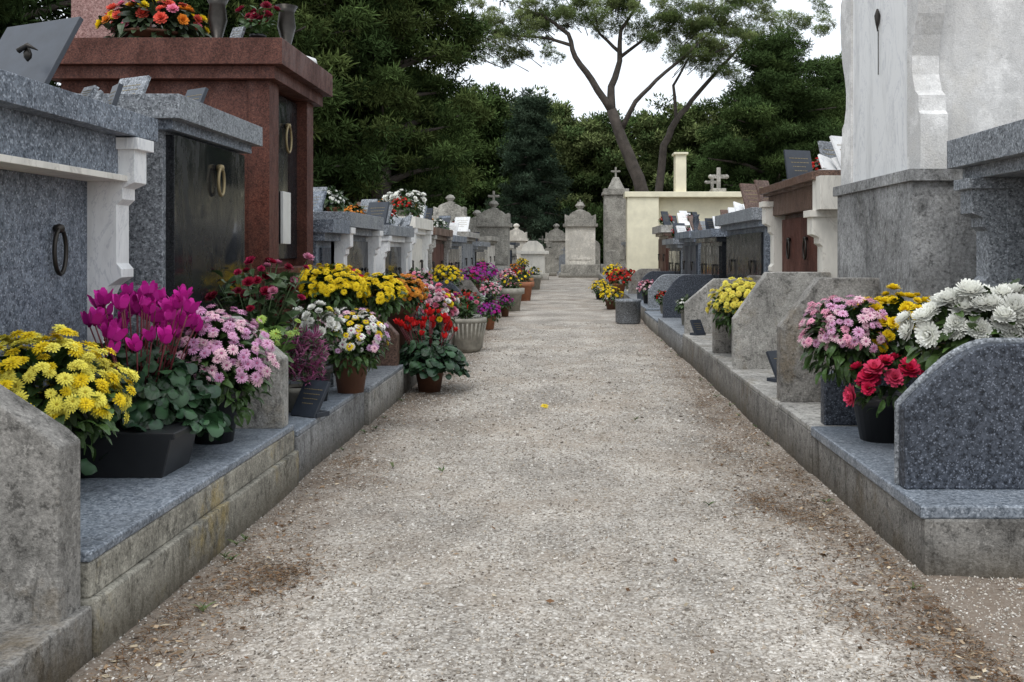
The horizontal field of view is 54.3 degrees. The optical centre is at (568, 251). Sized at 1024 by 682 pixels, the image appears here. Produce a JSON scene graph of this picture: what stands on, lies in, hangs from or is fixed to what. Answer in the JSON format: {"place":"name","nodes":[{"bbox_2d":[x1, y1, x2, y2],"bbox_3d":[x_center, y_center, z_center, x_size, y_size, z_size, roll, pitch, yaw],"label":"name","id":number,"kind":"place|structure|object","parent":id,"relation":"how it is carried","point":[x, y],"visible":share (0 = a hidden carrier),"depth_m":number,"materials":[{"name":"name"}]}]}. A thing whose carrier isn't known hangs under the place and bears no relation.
{"place":"outdoors","nodes":[
{"label":"outdoors","id":0,"kind":"place"},
{"bbox_2d":[40,0,841,138],"label":"sky","id":1,"kind":"structure","parent":0,"point":[639,68],"materials":[{"name":"white"}]},
{"bbox_2d":[66,275,1023,681],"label":"gravel path","id":2,"kind":"structure","parent":0,"point":[556,303],"depth_m":3.52,"materials":[{"name":"beige gravel"}]},
{"bbox_2d":[393,307,470,392],"bbox_3d":[-1.084,0.761,7.755,0.650,0.654,0.648,0,0,0],"label":"red cyclamen pot","id":3,"kind":"object","parent":2,"relation":"on","point":[427,363],"visible":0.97,"depth_m":7.63,"materials":[{"name":"plant"}]},
{"bbox_2d":[450,292,487,352],"bbox_3d":[-1.091,0.766,10.817,0.450,0.648,0.468,0,0,0],"label":"stone planter","id":4,"kind":"object","parent":2,"relation":"on","point":[468,335],"visible":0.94,"depth_m":10.66,"materials":[{"name":"grey stone"}]},
{"bbox_2d":[477,300,500,329],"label":"magenta flower pot","id":5,"kind":"object","parent":2,"relation":"on","point":[494,308],"visible":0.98,"depth_m":13.73,"materials":[{"name":"ceramic"}]},
{"bbox_2d":[498,274,524,310],"bbox_3d":[-1.050,0.755,18.200,0.500,0.670,0.500,0,0,0],"label":"stone planter","id":6,"kind":"object","parent":2,"relation":"on","point":[516,292],"visible":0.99,"depth_m":18.06,"materials":[{"name":"grey stone"}]},
{"bbox_2d":[517,241,548,279],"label":"white altar tomb","id":7,"kind":"object","parent":2,"relation":"on","point":[533,253],"visible":0.8,"depth_m":37.70,"materials":[{"name":"stone"}]},
{"bbox_2d":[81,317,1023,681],"bbox_3d":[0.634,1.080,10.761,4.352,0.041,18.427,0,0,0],"label":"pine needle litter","id":8,"kind":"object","parent":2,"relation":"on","point":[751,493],"visible":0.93,"depth_m":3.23,"materials":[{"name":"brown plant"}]},
{"bbox_2d":[190,333,921,611],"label":"weed sprouts","id":9,"kind":"object","parent":2,"relation":"on","point":[204,607],"visible":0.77,"depth_m":3.73,"materials":[{"name":"green plant"}]},
{"bbox_2d":[103,328,1023,681],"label":"dry leaves","id":10,"kind":"object","parent":2,"relation":"on","point":[1003,670],"visible":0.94,"depth_m":3.17,"materials":[{"name":"brown plant"}]},
{"bbox_2d":[558,200,601,277],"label":"stone monument","id":11,"kind":"object","parent":2,"relation":"on","point":[580,225],"visible":0.99,"depth_m":41.35,"materials":[{"name":"stone"}]},
{"bbox_2d":[615,299,640,323],"bbox_3d":[0.900,0.905,15.000,0.400,0.370,0.400,0,0,0],"label":"granite planter","id":12,"kind":"object","parent":2,"relation":"on","point":[627,311],"visible":1,"depth_m":14.84,"materials":[{"name":"stone"}]},
{"label":"ground","id":13,"kind":"structure","parent":0,"visible":0},
{"bbox_2d":[0,606,91,681],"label":"concrete kerb","id":14,"kind":"structure","parent":13,"relation":"on","point":[61,651],"depth_m":2.46,"materials":[{"name":"grey concrete"}]},
{"bbox_2d":[0,384,79,622],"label":"divider wall","id":15,"kind":"structure","parent":14,"relation":"on","point":[39,516],"depth_m":2.53,"materials":[{"name":"stone"}]},
{"bbox_2d":[0,69,157,417],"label":"blue granite tomb","id":16,"kind":"object","parent":13,"relation":"on","point":[72,171],"visible":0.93,"depth_m":3.88,"materials":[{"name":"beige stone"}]},
{"bbox_2d":[0,16,83,83],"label":"memorial plaque","id":17,"kind":"object","parent":16,"relation":"on","point":[50,41],"visible":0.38,"depth_m":3.93,"materials":[{"name":"stone"}]},
{"bbox_2d":[0,0,185,87],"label":"pine tree","id":18,"kind":"object","parent":13,"relation":"on","point":[17,12],"visible":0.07,"depth_m":16.17,"materials":[{"name":"green plant"}]},
{"bbox_2d":[80,424,298,657],"bbox_3d":[-1.605,0.978,3.661,0.690,0.345,1.998,0,0,0],"label":"tomb ledge","id":19,"kind":"object","parent":13,"relation":"on","point":[148,546],"visible":0.62,"depth_m":3.29,"materials":[{"name":"stone"}]},
{"bbox_2d":[0,324,139,460],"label":"yellow chrysanthemum pot","id":20,"kind":"object","parent":19,"relation":"on","point":[74,395],"visible":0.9,"depth_m":3.23,"materials":[{"name":"black plant"}]},
{"bbox_2d":[80,421,195,477],"bbox_3d":[-1.620,0.725,3.660,0.445,0.160,0.252,0,0,0],"label":"black flower trough","id":21,"kind":"object","parent":19,"relation":"on","point":[165,450],"visible":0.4,"depth_m":3.53,"materials":[{"name":"plastic"}]},
{"bbox_2d":[80,280,232,474],"bbox_3d":[-1.666,0.457,3.859,0.707,0.695,0.707,0,0,0],"label":"magenta cyclamen pot","id":22,"kind":"object","parent":19,"relation":"on","point":[165,393],"visible":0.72,"depth_m":3.75,"materials":[{"name":"green plant"}]},
{"bbox_2d":[101,94,262,346],"bbox_3d":[-2.425,0.095,5.090,1.350,1.610,1.220,0,0,0],"label":"black granite tomb","id":23,"kind":"object","parent":19,"relation":"on","point":[187,217],"visible":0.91,"depth_m":4.77,"materials":[{"name":"black stone"}]},
{"bbox_2d":[119,75,150,93],"bbox_3d":[-2.250,-0.802,5.100,0.231,0.191,0.095,0,0,29],"label":"memorial plaque","id":24,"kind":"object","parent":23,"relation":"on","point":[136,85],"visible":0.5,"depth_m":5.09,"materials":[{"name":"grey stone"}]},
{"bbox_2d":[151,316,287,428],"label":"divider wall","id":25,"kind":"structure","parent":19,"relation":"on","point":[272,413],"depth_m":4.52,"materials":[{"name":"stone"}]},
{"bbox_2d":[160,304,279,444],"bbox_3d":[-1.511,0.514,4.224,0.486,0.582,0.488,0,0,-33],"label":"pink chrysanthemum pot","id":26,"kind":"object","parent":19,"relation":"on","point":[219,347],"visible":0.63,"depth_m":4.13,"materials":[{"name":"black plastic"}]},
{"bbox_2d":[18,0,396,204],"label":"pine tree","id":27,"kind":"object","parent":13,"relation":"on","point":[321,165],"visible":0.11,"depth_m":20.86,"materials":[{"name":"green plant"}]},
{"bbox_2d":[288,387,363,481],"bbox_3d":[-1.610,0.995,5.433,0.680,0.310,1.535,0,0,0],"label":"tomb ledge","id":28,"kind":"object","parent":13,"relation":"on","point":[317,441],"visible":0.23,"depth_m":5.29,"materials":[{"name":"grey stone"}]},
{"bbox_2d":[204,252,313,346],"bbox_3d":[-1.620,0.423,5.205,0.568,0.834,0.577,0,0,0],"label":"red flower pot","id":29,"kind":"object","parent":28,"relation":"on","point":[268,291],"visible":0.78,"depth_m":5.13,"materials":[{"name":"black plant"}]},
{"bbox_2d":[256,315,300,369],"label":"green foliage pot","id":30,"kind":"object","parent":28,"relation":"on","point":[276,332],"visible":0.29,"depth_m":4.92,"materials":[{"name":"black plant"}]},
{"bbox_2d":[278,323,330,411],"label":"heather pot","id":31,"kind":"object","parent":28,"relation":"on","point":[303,350],"visible":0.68,"depth_m":5.20,"materials":[{"name":"plant"}]},
{"bbox_2d":[290,379,330,417],"bbox_3d":[-1.320,0.755,5.100,0.178,0.180,0.120,0,0,32],"label":"memorial plaque","id":32,"kind":"object","parent":28,"relation":"on","point":[310,400],"visible":1,"depth_m":5.08,"materials":[{"name":"stone"}]},
{"bbox_2d":[286,300,345,401],"bbox_3d":[-1.416,0.557,5.590,0.325,0.566,0.322,0,0,0],"label":"white flower pot","id":33,"kind":"object","parent":28,"relation":"on","point":[308,319],"visible":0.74,"depth_m":5.56,"materials":[{"name":"black plastic"}]},
{"bbox_2d":[318,307,393,393],"bbox_3d":[-1.301,0.586,5.939,0.455,0.509,0.458,0,0,-45],"label":"mixed chrysanthemum pot","id":34,"kind":"object","parent":28,"relation":"on","point":[352,360],"visible":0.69,"depth_m":5.86,"materials":[{"name":"plant"}]},
{"bbox_2d":[313,219,349,264],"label":"grey granite tomb","id":35,"kind":"object","parent":13,"relation":"on","point":[326,232],"visible":0.07,"depth_m":7.53,"materials":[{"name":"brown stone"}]},
{"bbox_2d":[313,212,383,306],"bbox_3d":[-2.375,0.340,8.725,1.251,1.320,1.450,0,0,0],"label":"grey granite tomb","id":36,"kind":"object","parent":13,"relation":"on","point":[358,246],"visible":0.06,"depth_m":8.70,"materials":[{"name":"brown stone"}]},
{"bbox_2d":[322,185,348,211],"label":"white flower pot","id":37,"kind":"object","parent":36,"relation":"on","point":[332,194],"visible":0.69,"depth_m":8.96,"materials":[{"name":"plant"}]},
{"bbox_2d":[336,364,403,424],"bbox_3d":[-1.595,1.000,6.853,0.710,0.300,1.295,0,0,0],"label":"tomb ledge","id":38,"kind":"object","parent":13,"relation":"on","point":[384,389],"visible":0.32,"depth_m":6.72,"materials":[{"name":"stone"}]},
{"bbox_2d":[52,38,332,328],"bbox_3d":[-2.485,-0.200,6.700,1.530,2.200,1.300,0,0,0],"label":"red granite tomb","id":39,"kind":"object","parent":38,"relation":"on","point":[277,90],"visible":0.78,"depth_m":6.16,"materials":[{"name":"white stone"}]},
{"bbox_2d":[71,0,155,37],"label":"pink granite headstone","id":40,"kind":"object","parent":39,"relation":"on","point":[89,12],"visible":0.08,"depth_m":6.50,"materials":[{"name":"pink stone"}]},
{"bbox_2d":[95,0,211,37],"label":"flower basket","id":41,"kind":"object","parent":39,"relation":"on","point":[131,19],"visible":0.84,"depth_m":6.16,"materials":[{"name":"plant"}]},
{"bbox_2d":[207,0,228,37],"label":"memorial vase","id":42,"kind":"object","parent":39,"relation":"on","point":[217,18],"visible":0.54,"depth_m":6.26,"materials":[{"name":"grey metal"}]},
{"bbox_2d":[233,1,281,37],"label":"dark red flower pot","id":43,"kind":"object","parent":39,"relation":"on","point":[253,19],"visible":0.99,"depth_m":6.32,"materials":[{"name":"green plant"}]},
{"bbox_2d":[275,4,297,43],"bbox_3d":[-1.840,-1.450,6.500,0.144,0.300,0.142,0,0,0],"label":"memorial vase","id":44,"kind":"object","parent":39,"relation":"on","point":[286,25],"visible":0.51,"depth_m":6.46,"materials":[{"name":"grey metal"}]},
{"bbox_2d":[298,263,408,339],"bbox_3d":[-1.431,0.457,6.574,0.808,0.767,0.478,0,0,-33],"label":"yellow chrysanthemum pot","id":45,"kind":"object","parent":38,"relation":"on","point":[339,286],"visible":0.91,"depth_m":6.46,"materials":[{"name":"plant"}]},
{"bbox_2d":[333,308,398,365],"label":"divider wall","id":46,"kind":"structure","parent":38,"relation":"on","point":[391,358],"depth_m":7.40,"materials":[{"name":"brown stone"}]},
{"bbox_2d":[270,0,510,207],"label":"pine tree","id":47,"kind":"object","parent":13,"relation":"on","point":[439,42],"visible":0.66,"depth_m":23.50,"materials":[{"name":"green plant"}]},
{"bbox_2d":[376,225,413,275],"bbox_3d":[-2.375,0.370,10.500,1.251,1.260,1.600,0,0,0],"label":"white marble tomb","id":48,"kind":"object","parent":13,"relation":"on","point":[394,250],"visible":0.1,"depth_m":10.57,"materials":[{"name":"grey stone"}]},
{"bbox_2d":[367,202,390,224],"bbox_3d":[-1.921,-0.378,10.011,0.305,0.240,0.090,0,0,37],"label":"memorial plaque","id":49,"kind":"object","parent":48,"relation":"on","point":[379,209],"visible":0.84,"depth_m":9.99,"materials":[{"name":"stone"}]},
{"bbox_2d":[320,2,478,207],"bbox_3d":[-6.808,-5.444,30.879,8.129,13.294,8.161,0,0,0],"label":"pine tree","id":50,"kind":"object","parent":13,"relation":"on","point":[465,155],"depth_m":30.96,"materials":[{"name":"green plant"}]},
{"bbox_2d":[404,366,416,392],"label":"tomb ledge","id":51,"kind":"object","parent":13,"relation":"on","point":[410,382],"visible":0.08,"depth_m":7.78,"materials":[{"name":"stone"}]},
{"bbox_2d":[370,273,429,350],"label":"orange chrysanthemum pot","id":52,"kind":"object","parent":51,"relation":"on","point":[415,294],"visible":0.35,"depth_m":8.00,"materials":[{"name":"plant"}]},
{"bbox_2d":[419,282,459,329],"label":"pink white flower pot","id":53,"kind":"object","parent":51,"relation":"on","point":[435,295],"visible":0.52,"depth_m":9.21,"materials":[{"name":"black plant"}]},
{"bbox_2d":[398,216,432,272],"bbox_3d":[-2.375,0.300,12.150,1.251,1.400,1.500,0,0,0],"label":"white marble tomb","id":54,"kind":"object","parent":13,"relation":"on","point":[421,243],"visible":0.2,"depth_m":12.41,"materials":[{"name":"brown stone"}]},
{"bbox_2d":[382,189,426,214],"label":"flowers","id":55,"kind":"object","parent":54,"relation":"on","point":[414,194],"visible":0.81,"depth_m":11.85,"materials":[{"name":"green plant"}]},
{"bbox_2d":[428,227,452,279],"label":"brown granite tomb","id":56,"kind":"object","parent":13,"relation":"on","point":[440,246],"visible":0.09,"depth_m":14.22,"materials":[{"name":"brown stone"}]},
{"bbox_2d":[432,194,467,222],"bbox_3d":[-2.300,-0.005,19.400,0.825,2.209,0.825,0,0,0],"label":"stone monument","id":57,"kind":"object","parent":13,"relation":"on","point":[451,209],"visible":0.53,"depth_m":19.14,"materials":[{"name":"stone"}]},
{"bbox_2d":[447,235,466,273],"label":"dark granite tomb","id":58,"kind":"object","parent":13,"relation":"on","point":[453,253],"visible":0.12,"depth_m":16.31,"materials":[{"name":"grey stone"}]},
{"bbox_2d":[457,231,478,273],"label":"grey granite tomb","id":59,"kind":"object","parent":13,"relation":"on","point":[465,255],"visible":0.12,"depth_m":18.09,"materials":[{"name":"stone"}]},
{"bbox_2d":[426,81,536,217],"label":"pine tree","id":60,"kind":"object","parent":13,"relation":"on","point":[488,162],"visible":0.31,"depth_m":58.48,"materials":[{"name":"green plant"}]},
{"bbox_2d":[474,191,511,265],"bbox_3d":[-2.100,-0.300,28.000,1.250,2.800,1.250,0,0,0],"label":"stone monument","id":61,"kind":"object","parent":13,"relation":"on","point":[493,220],"visible":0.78,"depth_m":27.57,"materials":[{"name":"stone"}]},
{"bbox_2d":[437,197,602,263],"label":"hedge","id":62,"kind":"object","parent":13,"relation":"on","point":[599,228],"depth_m":54.00,"materials":[{"name":"green plant"}]},
{"bbox_2d":[480,86,573,247],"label":"fir tree","id":63,"kind":"object","parent":13,"relation":"on","point":[531,126],"visible":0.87,"depth_m":51.34,"materials":[{"name":"green plant"}]},
{"bbox_2d":[498,84,605,177],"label":"pine tree","id":64,"kind":"object","parent":13,"relation":"on","point":[559,108],"visible":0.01,"depth_m":63.00,"materials":[{"name":"green plant"}]},
{"bbox_2d":[544,223,564,271],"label":"stone monument","id":65,"kind":"object","parent":13,"relation":"on","point":[556,236],"visible":0.48,"depth_m":49.47,"materials":[{"name":"stone"}]},
{"bbox_2d":[540,109,657,239],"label":"pine tree","id":66,"kind":"object","parent":13,"relation":"on","point":[591,157],"visible":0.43,"depth_m":60.18,"materials":[{"name":"green plant"}]},
{"bbox_2d":[600,167,628,272],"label":"stone monument","id":67,"kind":"object","parent":13,"relation":"on","point":[614,218],"visible":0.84,"depth_m":42.46,"materials":[{"name":"stone"}]},
{"bbox_2d":[465,0,772,191],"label":"umbrella pine tree","id":68,"kind":"object","parent":13,"relation":"on","point":[671,18],"visible":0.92,"depth_m":44.52,"materials":[{"name":"green plant"}]},
{"bbox_2d":[594,109,657,190],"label":"pine tree","id":69,"kind":"object","parent":13,"relation":"on","point":[632,121],"visible":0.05,"depth_m":64.72,"materials":[{"name":"green plant"}]},
{"bbox_2d":[641,300,659,321],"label":"tomb ledge","id":70,"kind":"object","parent":13,"relation":"on","point":[644,306],"visible":0.16,"depth_m":15.53,"materials":[{"name":"stone"}]},
{"bbox_2d":[648,274,690,307],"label":"divider wall","id":71,"kind":"structure","parent":70,"relation":"on","point":[662,283],"depth_m":15.20,"materials":[{"name":"grey stone"}]},
{"bbox_2d":[644,311,662,335],"bbox_3d":[1.547,1.022,13.902,0.806,0.256,2.195,0,0,0],"label":"tomb ledge","id":72,"kind":"object","parent":13,"relation":"on","point":[651,320],"visible":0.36,"depth_m":13.88,"materials":[{"name":"stone"}]},
{"bbox_2d":[663,275,713,317],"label":"divider wall","id":73,"kind":"structure","parent":72,"relation":"on","point":[681,286],"depth_m":12.80,"materials":[{"name":"stone"}]},
{"bbox_2d":[691,229,726,277],"bbox_3d":[2.375,0.360,13.200,1.250,1.280,2.000,0,0,0],"label":"black granite tomb","id":74,"kind":"object","parent":72,"relation":"on","point":[713,250],"visible":0.14,"depth_m":12.69,"materials":[{"name":"brown stone"}]},
{"bbox_2d":[602,92,734,197],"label":"pine tree","id":75,"kind":"object","parent":13,"relation":"on","point":[684,138],"visible":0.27,"depth_m":58.41,"materials":[{"name":"green plant"}]},
{"bbox_2d":[652,225,688,270],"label":"brown granite tomb","id":76,"kind":"object","parent":13,"relation":"on","point":[661,232],"visible":0.09,"depth_m":19.34,"materials":[{"name":"stone"}]},
{"bbox_2d":[658,318,683,357],"bbox_3d":[1.551,1.001,11.505,0.798,0.298,2.590,0,0,0],"label":"tomb ledge","id":77,"kind":"object","parent":13,"relation":"on","point":[670,332],"visible":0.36,"depth_m":11.34,"materials":[{"name":"grey stone"}]},
{"bbox_2d":[684,278,743,332],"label":"divider wall","id":78,"kind":"structure","parent":77,"relation":"on","point":[695,304],"depth_m":10.20,"materials":[{"name":"stone"}]},
{"bbox_2d":[662,238,682,273],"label":"grey granite tomb","id":79,"kind":"object","parent":13,"relation":"on","point":[674,245],"visible":0.18,"depth_m":17.19,"materials":[{"name":"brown stone"}]},
{"bbox_2d":[623,152,743,290],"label":"cream wall","id":80,"kind":"structure","parent":13,"relation":"on","point":[643,211],"depth_m":22.00,"materials":[{"name":"paint"}]},
{"bbox_2d":[675,231,700,274],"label":"grey granite tomb","id":81,"kind":"object","parent":13,"relation":"on","point":[691,256],"visible":0.12,"depth_m":15.00,"materials":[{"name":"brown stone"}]},
{"bbox_2d":[683,333,733,400],"bbox_3d":[1.560,0.995,8.703,0.780,0.310,2.995,0,0,0],"label":"tomb ledge","id":82,"kind":"object","parent":13,"relation":"on","point":[705,361],"visible":0.34,"depth_m":8.38,"materials":[{"name":"stone"}]},
{"bbox_2d":[705,277,754,347],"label":"yellow chrysanthemum pot","id":83,"kind":"object","parent":82,"relation":"on","point":[729,300],"visible":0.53,"depth_m":7.76,"materials":[{"name":"black plant"}]},
{"bbox_2d":[712,275,761,352],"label":"divider wall","id":84,"kind":"structure","parent":82,"relation":"on","point":[721,341],"depth_m":8.20,"materials":[{"name":"stone"}]},
{"bbox_2d":[732,272,830,368],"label":"divider wall","id":85,"kind":"structure","parent":82,"relation":"on","point":[769,301],"depth_m":7.20,"materials":[{"name":"stone"}]},
{"bbox_2d":[759,170,840,276],"bbox_3d":[2.423,0.155,8.140,1.354,1.490,2.120,0,0,0],"label":"brown marble tomb","id":86,"kind":"object","parent":82,"relation":"on","point":[799,216],"visible":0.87,"depth_m":7.88,"materials":[{"name":"stone"}]},
{"bbox_2d":[782,150,812,180],"bbox_3d":[1.974,-0.728,8.527,0.276,0.280,0.090,0,0,-22],"label":"memorial plaque","id":87,"kind":"object","parent":86,"relation":"on","point":[798,162],"visible":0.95,"depth_m":8.52,"materials":[{"name":"stone"}]},
{"bbox_2d":[715,207,769,277],"bbox_3d":[2.375,0.290,10.700,1.250,1.420,2.400,0,0,0],"label":"dark granite tomb","id":88,"kind":"object","parent":13,"relation":"on","point":[748,244],"visible":0.14,"depth_m":10.34,"materials":[{"name":"black stone"}]},
{"bbox_2d":[739,183,759,208],"bbox_3d":[1.962,-0.573,10.668,0.243,0.312,0.134,0,0,-29],"label":"memorial plaque","id":89,"kind":"object","parent":88,"relation":"on","point":[750,198],"visible":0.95,"depth_m":10.65,"materials":[{"name":"brown stone"}]},
{"bbox_2d":[655,0,837,191],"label":"umbrella pine tree","id":90,"kind":"object","parent":13,"relation":"on","point":[724,69],"visible":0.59,"depth_m":46.86,"materials":[{"name":"green plant"}]},
{"bbox_2d":[730,369,779,442],"bbox_3d":[1.560,1.000,6.412,0.780,0.300,1.575,0,0,0],"label":"tomb ledge","id":91,"kind":"object","parent":13,"relation":"on","point":[753,395],"visible":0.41,"depth_m":6.36,"materials":[{"name":"stone"}]},
{"bbox_2d":[777,277,879,401],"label":"divider wall","id":92,"kind":"structure","parent":91,"relation":"on","point":[795,382],"depth_m":5.62,"materials":[{"name":"stone"}]},
{"bbox_2d":[686,24,845,191],"bbox_3d":[7.229,-3.124,32.762,7.177,8.660,6.362,0,0,0],"label":"cedar tree","id":93,"kind":"object","parent":13,"relation":"on","point":[789,93],"visible":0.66,"depth_m":31.98,"materials":[{"name":"green plant"}]},
{"bbox_2d":[778,402,856,473],"bbox_3d":[1.565,1.000,5.237,0.770,0.300,0.765,0,0,0],"label":"tomb ledge","id":94,"kind":"object","parent":13,"relation":"on","point":[797,421],"visible":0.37,"depth_m":5.19,"materials":[{"name":"stone"}]},
{"bbox_2d":[821,368,921,424],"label":"divider wall","id":95,"kind":"structure","parent":94,"relation":"on","point":[835,410],"depth_m":4.86,"materials":[{"name":"stone"}]},
{"bbox_2d":[833,0,1023,359],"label":"white marble stele tomb","id":96,"kind":"object","parent":94,"relation":"on","point":[926,81],"visible":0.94,"depth_m":5.20,"materials":[{"name":"grey stone"}]},
{"bbox_2d":[802,52,845,124],"bbox_3d":[10.720,-3.282,37.617,6.246,8.990,7.169,0,0,0],"label":"cedar tree","id":97,"kind":"object","parent":13,"relation":"on","point":[838,77],"visible":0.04,"depth_m":37.43,"materials":[{"name":"green plant"}]},
{"bbox_2d":[811,426,1023,578],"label":"tomb ledge","id":98,"kind":"object","parent":13,"relation":"on","point":[979,533],"visible":0.51,"depth_m":3.43,"materials":[{"name":"stone"}]},
{"bbox_2d":[797,283,939,443],"bbox_3d":[1.376,0.497,4.415,0.709,0.705,0.610,0,0,0],"label":"mixed flower pot","id":99,"kind":"object","parent":98,"relation":"on","point":[861,350],"visible":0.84,"depth_m":4.36,"materials":[{"name":"black plastic"}]},
{"bbox_2d":[894,278,1023,370],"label":"white chrysanthemum pot","id":100,"kind":"object","parent":98,"relation":"on","point":[948,319],"visible":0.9,"depth_m":3.81,"materials":[{"name":"grey plant"}]},
{"bbox_2d":[894,338,1023,488],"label":"divider wall","id":101,"kind":"structure","parent":98,"relation":"on","point":[961,420],"depth_m":3.55,"materials":[{"name":"stone"}]},
{"bbox_2d":[947,119,1023,288],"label":"grey granite tomb","id":102,"kind":"object","parent":98,"relation":"on","point":[989,186],"visible":0.64,"depth_m":4.60,"materials":[{"name":"stone"}]},
{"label":"tomb ledge","id":103,"kind":"object","parent":13,"relation":"on","visible":0},
{"bbox_2d":[433,282,462,302],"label":"divider wall","id":104,"kind":"structure","parent":103,"relation":"on","point":[450,285],"depth_m":12.40,"materials":[{"name":"stone"}]},
{"bbox_2d":[429,264,463,287],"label":"yellow chrysanthemum pot","id":105,"kind":"object","parent":104,"relation":"on","point":[452,276],"visible":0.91,"depth_m":12.53,"materials":[{"name":"black plant"}]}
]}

